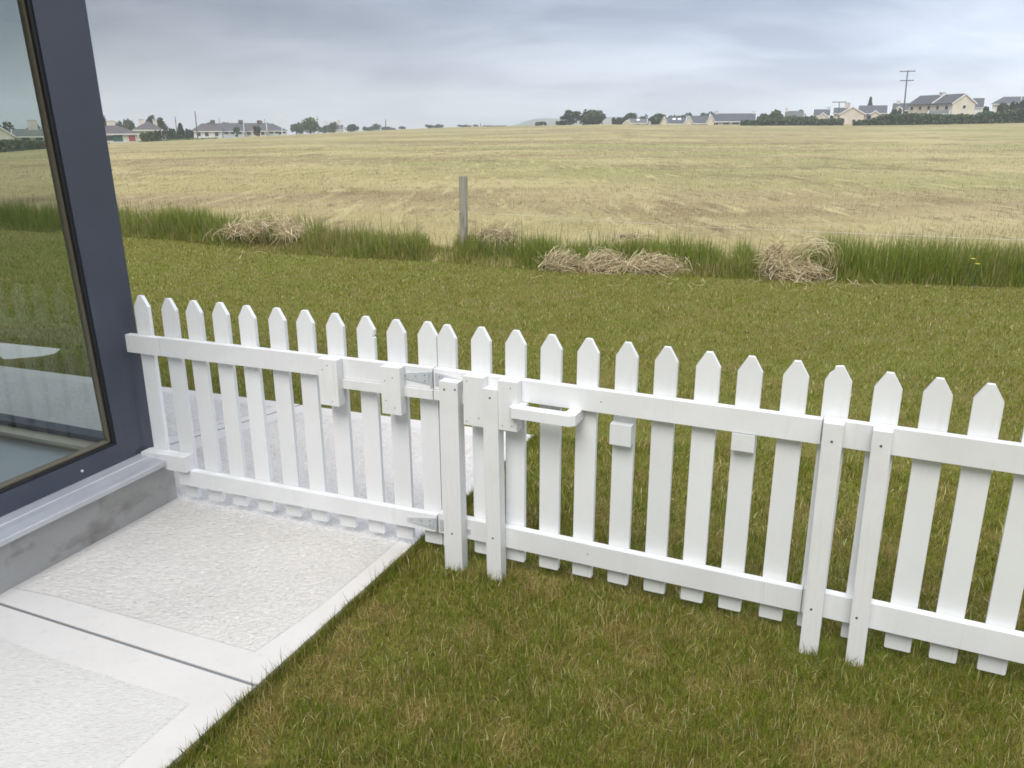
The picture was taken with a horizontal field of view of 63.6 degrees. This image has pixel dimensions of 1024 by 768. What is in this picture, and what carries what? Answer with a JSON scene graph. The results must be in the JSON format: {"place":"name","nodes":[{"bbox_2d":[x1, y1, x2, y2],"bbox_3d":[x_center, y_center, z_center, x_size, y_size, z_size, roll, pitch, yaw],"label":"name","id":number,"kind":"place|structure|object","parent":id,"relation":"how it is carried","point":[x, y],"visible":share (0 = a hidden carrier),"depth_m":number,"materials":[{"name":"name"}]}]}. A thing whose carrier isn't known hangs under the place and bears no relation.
{"place":"outdoors","nodes":[
{"label":"outdoors","id":0,"kind":"place"},
{"bbox_2d":[0,0,177,593],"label":"building","id":1,"kind":"structure","parent":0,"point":[66,491],"depth_m":3.62,"materials":[{"name":"metal"}]},
{"bbox_2d":[0,413,103,441],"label":"window frame","id":2,"kind":"structure","parent":1,"relation":"in","point":[76,432],"depth_m":4.21,"materials":[{"name":"grey metal"}]},
{"bbox_2d":[0,437,136,516],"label":"window frame","id":3,"kind":"structure","parent":1,"relation":"in","point":[13,499],"depth_m":3.63,"materials":[{"name":"grey metal"}]},
{"bbox_2d":[30,0,134,443],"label":"window frame","id":4,"kind":"structure","parent":1,"relation":"in","point":[50,16],"depth_m":3.55,"materials":[{"name":"grey metal"}]},
{"bbox_2d":[125,295,442,544],"bbox_3d":[-1.061,0.150,3.668,1.608,0.985,0.101,7,19,20],"label":"picket fence","id":5,"kind":"object","parent":1,"relation":"attached to","point":[396,380],"visible":1,"depth_m":3.64,"materials":[{"name":"white paint"}]},
{"bbox_2d":[0,343,530,767],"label":"path","id":6,"kind":"structure","parent":0,"point":[151,639],"depth_m":3.22,"materials":[{"name":"concrete"}]},
{"bbox_2d":[0,229,1023,767],"bbox_3d":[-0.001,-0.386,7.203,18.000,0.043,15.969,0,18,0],"label":"lawn","id":7,"kind":"structure","parent":0,"point":[76,361],"depth_m":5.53,"materials":[{"name":"plant"}]},
{"bbox_2d":[439,378,467,570],"bbox_3d":[-0.237,0.431,3.383,0.086,0.932,0.051,8,19,23],"label":"fence post","id":8,"kind":"object","parent":7,"relation":"on","point":[453,463],"visible":0.94,"depth_m":3.34,"materials":[{"name":"white paint"}]},
{"bbox_2d":[433,324,851,625],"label":"garden gate","id":9,"kind":"structure","parent":8,"relation":"attached to","point":[746,420],"depth_m":3.05,"materials":[{"name":"white paint"}]},
{"bbox_2d":[482,385,505,580],"bbox_3d":[-0.068,0.457,3.311,0.076,0.926,0.051,8,19,23],"label":"fence post","id":10,"kind":"object","parent":7,"relation":"on","point":[493,434],"visible":0.92,"depth_m":3.27,"materials":[{"name":"white paint"}]},
{"bbox_2d":[534,244,590,272],"bbox_3d":[0.637,-1.623,10.499,0.771,0.359,0.676,0,18,0],"label":"straw heap","id":11,"kind":"object","parent":7,"relation":"on","point":[565,262],"visible":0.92,"depth_m":10.43,"materials":[{"name":"beige plant"}]},
{"bbox_2d":[202,249,977,293],"bbox_3d":[0.162,-1.421,10.341,10.298,0.044,1.263,6,19,18],"label":"straw","id":12,"kind":"object","parent":7,"relation":"on","point":[854,283],"visible":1,"depth_m":9.56,"materials":[{"name":"beige plant"}]},
{"bbox_2d":[572,242,636,275],"bbox_3d":[1.184,-1.593,10.374,0.863,0.372,0.664,0,18,0],"label":"straw heap","id":13,"kind":"object","parent":7,"relation":"on","point":[605,262],"visible":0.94,"depth_m":10.31,"materials":[{"name":"beige plant"}]},
{"bbox_2d":[616,247,702,275],"bbox_3d":[1.816,-1.562,10.323,1.077,0.342,0.706,0,18,0],"label":"straw heap","id":14,"kind":"object","parent":7,"relation":"on","point":[647,265],"visible":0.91,"depth_m":10.24,"materials":[{"name":"beige plant"}]},
{"bbox_2d":[304,420,1019,767],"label":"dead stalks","id":15,"kind":"object","parent":7,"relation":"on","point":[620,653],"visible":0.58,"depth_m":2.83,"materials":[{"name":"plant"}]},
{"bbox_2d":[751,233,853,282],"bbox_3d":[3.407,-1.537,9.877,1.114,0.556,0.827,0,18,0],"label":"straw heap","id":16,"kind":"object","parent":7,"relation":"on","point":[778,264],"visible":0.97,"depth_m":9.81,"materials":[{"name":"beige plant"}]},
{"bbox_2d":[799,418,844,655],"bbox_3d":[1.049,0.586,2.820,0.070,0.970,0.051,8,19,23],"label":"fence post","id":17,"kind":"object","parent":7,"relation":"on","point":[827,480],"visible":0.94,"depth_m":2.77,"materials":[{"name":"white paint"}]},
{"bbox_2d":[845,426,893,667],"bbox_3d":[1.183,0.606,2.758,0.072,0.968,0.051,8,19,24],"label":"fence post","id":18,"kind":"object","parent":7,"relation":"on","point":[880,452],"visible":0.94,"depth_m":2.71,"materials":[{"name":"white paint"}]},
{"bbox_2d":[801,371,1023,674],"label":"picket fence","id":19,"kind":"object","parent":18,"relation":"attached to","point":[979,452],"visible":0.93,"depth_m":2.66,"materials":[{"name":"white paint"}]},
{"bbox_2d":[0,123,1023,287],"bbox_3d":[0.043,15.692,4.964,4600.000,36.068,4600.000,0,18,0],"label":"field","id":20,"kind":"structure","parent":0,"point":[663,136],"depth_m":27.69,"materials":[{"name":"beige plant"}]},
{"bbox_2d":[0,127,14,139],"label":"bungalow","id":21,"kind":"object","parent":20,"relation":"on","point":[5,134],"visible":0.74,"depth_m":140.31,"materials":[{"name":"beige paint"}]},
{"bbox_2d":[0,121,14,132],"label":"tree","id":22,"kind":"object","parent":20,"relation":"on","point":[5,123],"visible":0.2,"depth_m":176.33,"materials":[{"name":"green plant"}]},
{"bbox_2d":[0,139,45,151],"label":"hedge","id":23,"kind":"object","parent":20,"relation":"on","point":[9,145],"visible":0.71,"depth_m":121.93,"materials":[{"name":"green plant"}]},
{"bbox_2d":[11,119,43,140],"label":"bungalow","id":24,"kind":"object","parent":20,"relation":"on","point":[32,132],"visible":0.42,"depth_m":148.17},
{"bbox_2d":[105,120,139,142],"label":"bungalow","id":25,"kind":"object","parent":20,"relation":"on","point":[115,133],"visible":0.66,"depth_m":164.42,"materials":[{"name":"grey stone"}]},
{"bbox_2d":[106,135,113,140],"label":"window","id":26,"kind":"structure","parent":25,"relation":"in","point":[109,137],"depth_m":163.23,"materials":[{"name":"grey glass"}]},
{"bbox_2d":[113,135,123,141],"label":"door","id":27,"kind":"structure","parent":25,"relation":"in","point":[117,138],"depth_m":163.83,"materials":[{"name":"green paint"}]},
{"bbox_2d":[128,135,135,141],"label":"door","id":28,"kind":"structure","parent":25,"relation":"in","point":[131,138],"depth_m":164.81,"materials":[{"name":"red paint"}]},
{"bbox_2d":[120,118,135,129],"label":"tree","id":29,"kind":"object","parent":20,"relation":"on","point":[128,124],"visible":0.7,"depth_m":217.57,"materials":[{"name":"green plant"}]},
{"bbox_2d":[132,119,162,140],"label":"house","id":30,"kind":"structure","parent":20,"relation":"on","point":[147,126],"depth_m":181.29,"materials":[{"name":"grey stone"}]},
{"bbox_2d":[139,131,156,141],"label":"bush","id":31,"kind":"object","parent":20,"relation":"on","point":[146,136],"visible":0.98,"depth_m":156.68,"materials":[{"name":"green plant"}]},
{"bbox_2d":[146,114,159,126],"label":"tree","id":32,"kind":"object","parent":20,"relation":"on","point":[150,118],"visible":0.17,"depth_m":205.97,"materials":[{"name":"green plant"}]},
{"bbox_2d":[153,129,162,140],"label":"bush","id":33,"kind":"object","parent":20,"relation":"on","point":[157,135],"visible":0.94,"depth_m":161.07,"materials":[{"name":"green plant"}]},
{"bbox_2d":[157,116,167,139],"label":"tree","id":34,"kind":"object","parent":20,"relation":"on","point":[162,124],"visible":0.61,"depth_m":210.10,"materials":[{"name":"green plant"}]},
{"bbox_2d":[164,128,176,139],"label":"bush","id":35,"kind":"object","parent":20,"relation":"on","point":[171,133],"visible":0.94,"depth_m":168.79,"materials":[{"name":"green plant"}]},
{"bbox_2d":[126,137,217,141],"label":"hedge","id":36,"kind":"object","parent":20,"relation":"on","point":[185,139],"visible":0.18,"depth_m":167.13,"materials":[{"name":"green plant"}]},
{"bbox_2d":[177,123,187,138],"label":"tree","id":37,"kind":"object","parent":20,"relation":"on","point":[181,133],"visible":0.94,"depth_m":178.15,"materials":[{"name":"green plant"}]},
{"bbox_2d":[185,128,193,137],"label":"bush","id":38,"kind":"object","parent":20,"relation":"on","point":[189,133],"visible":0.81,"depth_m":192.40,"materials":[{"name":"green plant"}]},
{"bbox_2d":[193,120,221,137],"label":"terraced house","id":39,"kind":"structure","parent":20,"relation":"on","point":[212,128],"depth_m":237.07,"materials":[{"name":"grey stone"}]},
{"bbox_2d":[194,136,220,137],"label":"garden wall","id":40,"kind":"structure","parent":20,"relation":"on","point":[207,136],"depth_m":227.58,"materials":[{"name":"white paint"}]},
{"bbox_2d":[223,134,241,137],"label":"garden wall","id":41,"kind":"structure","parent":20,"relation":"on","point":[230,136],"depth_m":229.49,"materials":[{"name":"white paint"}]},
{"bbox_2d":[221,120,244,137],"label":"terraced house","id":42,"kind":"structure","parent":20,"relation":"on","point":[227,128],"depth_m":244.83,"materials":[{"name":"stone"}]},
{"bbox_2d":[233,126,240,136],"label":"tree","id":43,"kind":"object","parent":20,"relation":"on","point":[236,129],"visible":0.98,"depth_m":218.54,"materials":[{"name":"green plant"}]},
{"bbox_2d":[244,120,266,136],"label":"terraced house","id":44,"kind":"structure","parent":20,"relation":"on","point":[248,129],"depth_m":251.86,"materials":[{"name":"grey stone"}]},
{"bbox_2d":[253,125,260,135],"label":"tree","id":45,"kind":"object","parent":20,"relation":"on","point":[256,129],"visible":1,"depth_m":219.89,"materials":[{"name":"green plant"}]},
{"bbox_2d":[202,207,326,247],"bbox_3d":[-3.625,-2.391,12.568,2.051,0.595,0.790,6,19,18],"label":"straw heap","id":46,"kind":"object","parent":20,"relation":"on","point":[256,225],"visible":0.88,"depth_m":12.54,"materials":[{"name":"beige plant"}]},
{"bbox_2d":[266,123,287,135],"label":"terraced house","id":47,"kind":"structure","parent":20,"relation":"on","point":[273,129],"depth_m":258.66,"materials":[{"name":"stone"}]},
{"bbox_2d":[290,124,304,133],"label":"tree","id":48,"kind":"object","parent":20,"relation":"on","point":[298,128],"visible":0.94,"depth_m":277.52,"materials":[{"name":"green plant"}]},
{"bbox_2d":[301,117,318,133],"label":"tree","id":49,"kind":"object","parent":20,"relation":"on","point":[310,124],"visible":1,"depth_m":250.24,"materials":[{"name":"green plant"}]},
{"bbox_2d":[317,125,329,132],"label":"tree","id":50,"kind":"object","parent":20,"relation":"on","point":[325,129],"visible":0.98,"depth_m":307.89,"materials":[{"name":"green plant"}]},
{"bbox_2d":[329,122,337,132],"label":"tree","id":51,"kind":"object","parent":20,"relation":"on","point":[333,126],"visible":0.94,"depth_m":322.12,"materials":[{"name":"green plant"}]},
{"bbox_2d":[324,120,343,132],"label":"house","id":52,"kind":"structure","parent":20,"relation":"on","point":[340,127],"depth_m":338.55,"materials":[{"name":"white stone"}]},
{"bbox_2d":[344,124,358,131],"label":"tree","id":53,"kind":"object","parent":20,"relation":"on","point":[352,127],"visible":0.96,"depth_m":309.40,"materials":[{"name":"green plant"}]},
{"bbox_2d":[362,126,372,130],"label":"tree","id":54,"kind":"object","parent":20,"relation":"on","point":[364,128],"visible":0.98,"depth_m":395.40,"materials":[{"name":"green plant"}]},
{"bbox_2d":[372,123,381,130],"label":"tree","id":55,"kind":"object","parent":20,"relation":"on","point":[376,126],"visible":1,"depth_m":395.58,"materials":[{"name":"green plant"}]},
{"bbox_2d":[381,126,395,129],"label":"tree","id":56,"kind":"object","parent":20,"relation":"on","point":[388,128],"visible":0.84,"depth_m":406.21,"materials":[{"name":"green plant"}]},
{"bbox_2d":[425,124,443,127],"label":"tree","id":57,"kind":"object","parent":20,"relation":"on","point":[435,126],"visible":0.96,"depth_m":408.13,"materials":[{"name":"green plant"}]},
{"bbox_2d":[459,176,467,247],"bbox_3d":[-0.688,-2.271,11.715,0.139,1.322,0.133,0,18,0],"label":"timber post","id":58,"kind":"object","parent":20,"relation":"on","point":[463,198],"visible":0.77,"depth_m":11.61,"materials":[{"name":"grey wood"}]},
{"bbox_2d":[477,212,1013,239],"bbox_3d":[4.129,-1.729,9.407,10.588,0.048,0.251,8,19,23],"label":"fence wire","id":59,"kind":"object","parent":58,"relation":"attached to","point":[763,229],"visible":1,"depth_m":9.80,"materials":[{"name":"grey metal"}]},
{"bbox_2d":[457,124,477,126],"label":"tree","id":60,"kind":"object","parent":20,"relation":"on","point":[475,125],"visible":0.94,"depth_m":428.12,"materials":[{"name":"green plant"}]},
{"bbox_2d":[472,217,524,256],"bbox_3d":[-0.202,-2.131,11.655,0.850,0.617,0.604,0,18,0],"label":"straw heap","id":61,"kind":"object","parent":20,"relation":"on","point":[499,232],"visible":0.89,"depth_m":11.58,"materials":[{"name":"beige plant"}]},
{"bbox_2d":[535,121,546,125],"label":"tree","id":62,"kind":"object","parent":20,"relation":"on","point":[540,123],"visible":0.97,"depth_m":314.07,"materials":[{"name":"green plant"}]},
{"bbox_2d":[555,120,566,124],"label":"tree","id":63,"kind":"object","parent":20,"relation":"on","point":[561,122],"visible":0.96,"depth_m":237.75,"materials":[{"name":"green plant"}]},
{"bbox_2d":[560,110,580,124],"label":"tree","id":64,"kind":"object","parent":20,"relation":"on","point":[569,117],"visible":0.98,"depth_m":246.06,"materials":[{"name":"green plant"}]},
{"bbox_2d":[577,109,606,124],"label":"tree","id":65,"kind":"object","parent":20,"relation":"on","point":[590,117],"visible":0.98,"depth_m":249.52,"materials":[{"name":"green plant"}]},
{"bbox_2d":[611,117,624,123],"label":"tree","id":66,"kind":"object","parent":20,"relation":"on","point":[618,120],"visible":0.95,"depth_m":255.08,"materials":[{"name":"green plant"}]},
{"bbox_2d":[608,222,651,248],"bbox_3d":[1.572,-1.942,11.145,0.785,0.475,0.606,0,18,0],"label":"straw heap","id":67,"kind":"object","parent":20,"relation":"on","point":[629,236],"visible":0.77,"depth_m":11.07,"materials":[{"name":"beige plant"}]},
{"bbox_2d":[623,112,637,120],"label":"tree","id":68,"kind":"object","parent":20,"relation":"on","point":[630,115],"visible":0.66,"depth_m":268.04,"materials":[{"name":"green plant"}]},
{"bbox_2d":[629,118,647,124],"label":"bungalow","id":69,"kind":"object","parent":20,"relation":"on","point":[639,121],"visible":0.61,"depth_m":226.96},
{"bbox_2d":[639,114,648,124],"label":"tree","id":70,"kind":"object","parent":20,"relation":"on","point":[643,117],"visible":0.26,"depth_m":272.85,"materials":[{"name":"green plant"}]},
{"bbox_2d":[648,113,666,124],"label":"tree","id":71,"kind":"object","parent":20,"relation":"on","point":[657,118],"visible":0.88,"depth_m":233.96,"materials":[{"name":"green plant"}]},
{"bbox_2d":[660,116,667,123],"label":"gabled annexe","id":72,"kind":"structure","parent":20,"relation":"on","point":[664,121],"depth_m":214.89,"materials":[{"name":"beige paint"}]},
{"bbox_2d":[666,117,685,123],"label":"bungalow","id":73,"kind":"object","parent":20,"relation":"on","point":[678,120],"visible":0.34,"depth_m":218.74,"materials":[{"name":"stone"}]},
{"bbox_2d":[668,115,684,117],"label":"tree","id":74,"kind":"object","parent":20,"relation":"on","point":[670,116],"visible":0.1,"depth_m":279.89,"materials":[{"name":"green plant"}]},
{"bbox_2d":[683,116,693,123],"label":"gabled annexe","id":75,"kind":"structure","parent":20,"relation":"on","point":[688,121],"depth_m":210.05,"materials":[{"name":"beige paint"}]},
{"bbox_2d":[686,116,709,124],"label":"bungalow","id":76,"kind":"object","parent":20,"relation":"on","point":[699,119],"visible":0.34,"depth_m":213.76,"materials":[{"name":"stone"}]},
{"bbox_2d":[700,111,713,115],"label":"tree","id":77,"kind":"object","parent":20,"relation":"on","point":[705,114],"visible":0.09,"depth_m":296.56,"materials":[{"name":"green plant"}]},
{"bbox_2d":[706,115,715,124],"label":"gabled annexe","id":78,"kind":"structure","parent":20,"relation":"on","point":[710,121],"depth_m":205.27,"materials":[{"name":"beige paint"}]},
{"bbox_2d":[710,111,755,124],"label":"bungalow","id":79,"kind":"object","parent":20,"relation":"on","point":[727,118],"visible":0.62,"depth_m":208.02,"materials":[{"name":"stone"}]},
{"bbox_2d":[756,113,769,119],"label":"tree","id":80,"kind":"object","parent":20,"relation":"on","point":[763,116],"visible":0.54,"depth_m":227.87,"materials":[{"name":"green plant"}]},
{"bbox_2d":[769,109,783,118],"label":"tree","id":81,"kind":"object","parent":20,"relation":"on","point":[776,114],"visible":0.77,"depth_m":237.12,"materials":[{"name":"green plant"}]},
{"bbox_2d":[740,118,844,125],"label":"hedge","id":82,"kind":"object","parent":20,"relation":"on","point":[800,122],"visible":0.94,"depth_m":192.30,"materials":[{"name":"green plant"}]},
{"bbox_2d":[784,108,804,116],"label":"house","id":83,"kind":"structure","parent":20,"relation":"on","point":[796,113],"depth_m":241.30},
{"bbox_2d":[784,115,817,118],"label":"bush","id":84,"kind":"object","parent":20,"relation":"on","point":[795,117],"visible":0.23,"depth_m":214.38,"materials":[{"name":"green plant"}]},
{"bbox_2d":[813,107,830,118],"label":"house","id":85,"kind":"structure","parent":20,"relation":"on","point":[818,112],"depth_m":235.99,"materials":[{"name":"stone"}]},
{"bbox_2d":[817,112,828,118],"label":"porch","id":86,"kind":"object","parent":20,"relation":"on","point":[823,115],"visible":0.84,"depth_m":228.34,"materials":[{"name":"stone"}]},
{"bbox_2d":[832,102,850,118],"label":"house","id":87,"kind":"structure","parent":20,"relation":"on","point":[835,110],"depth_m":214.89,"materials":[{"name":"stone"}]},
{"bbox_2d":[838,106,865,124],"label":"house","id":88,"kind":"structure","parent":20,"relation":"on","point":[851,115],"depth_m":201.87,"materials":[{"name":"stone"}]},
{"bbox_2d":[858,105,887,119],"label":"house","id":89,"kind":"structure","parent":20,"relation":"on","point":[880,109],"depth_m":208.29,"materials":[{"name":"stone"}]},
{"bbox_2d":[870,110,880,117],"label":"porch","id":90,"kind":"object","parent":20,"relation":"on","point":[875,114],"visible":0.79,"depth_m":201.72,"materials":[{"name":"stone"}]},
{"bbox_2d":[890,108,901,114],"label":"bush","id":91,"kind":"object","parent":20,"relation":"on","point":[895,111],"visible":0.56,"depth_m":208.34,"materials":[{"name":"green plant"}]},
{"bbox_2d":[891,101,908,113],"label":"house","id":92,"kind":"structure","parent":20,"relation":"on","point":[896,105],"depth_m":231.41,"materials":[{"name":"stone"}]},
{"bbox_2d":[900,69,915,112],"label":"utility pole","id":93,"kind":"object","parent":20,"relation":"on","point":[907,71],"visible":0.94,"depth_m":190.39,"materials":[{"name":"grey wood"}]},
{"bbox_2d":[852,108,1023,125],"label":"hedge","id":94,"kind":"object","parent":20,"relation":"on","point":[1016,115],"visible":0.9,"depth_m":175.70,"materials":[{"name":"green plant"}]},
{"bbox_2d":[928,110,949,113],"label":"lean to","id":95,"kind":"object","parent":20,"relation":"on","point":[940,112],"visible":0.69,"depth_m":191.55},
{"bbox_2d":[907,92,977,114],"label":"house","id":96,"kind":"structure","parent":20,"relation":"on","point":[964,103],"depth_m":195.35,"materials":[{"name":"stone"}]},
{"bbox_2d":[974,109,982,114],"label":"shed wall","id":97,"kind":"structure","parent":20,"relation":"on","point":[977,110],"depth_m":199.21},
{"bbox_2d":[973,98,984,110],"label":"house","id":98,"kind":"structure","parent":20,"relation":"on","point":[980,102],"depth_m":219.79,"materials":[{"name":"stone"}]},
{"bbox_2d":[996,103,1008,111],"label":"tree","id":99,"kind":"object","parent":20,"relation":"on","point":[1002,106],"visible":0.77,"depth_m":194.54,"materials":[{"name":"green plant"}]},
{"bbox_2d":[0,191,1023,287],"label":"tall grass","id":100,"kind":"structure","parent":0,"point":[897,263],"depth_m":10.90,"materials":[{"name":"green plant"}]},
{"bbox_2d":[0,0,1023,138],"label":"sky","id":101,"kind":"structure","parent":0,"point":[410,64],"materials":[{"name":"grey"}]},
{"bbox_2d":[511,117,650,125],"bbox_3d":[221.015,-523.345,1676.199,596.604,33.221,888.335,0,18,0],"label":"hill","id":102,"kind":"structure","parent":0,"point":[552,121],"depth_m":1404.10,"materials":[{"name":"green plant"}]},
{"bbox_2d":[991,97,1020,111],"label":"house","id":103,"kind":"structure","parent":0,"point":[1007,100],"depth_m":207.30,"materials":[{"name":"stone"}]},
{"bbox_2d":[1009,100,1023,109],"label":"tree","id":104,"kind":"object","parent":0,"point":[1016,105],"visible":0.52,"depth_m":189.56,"materials":[{"name":"green plant"}]}
]}

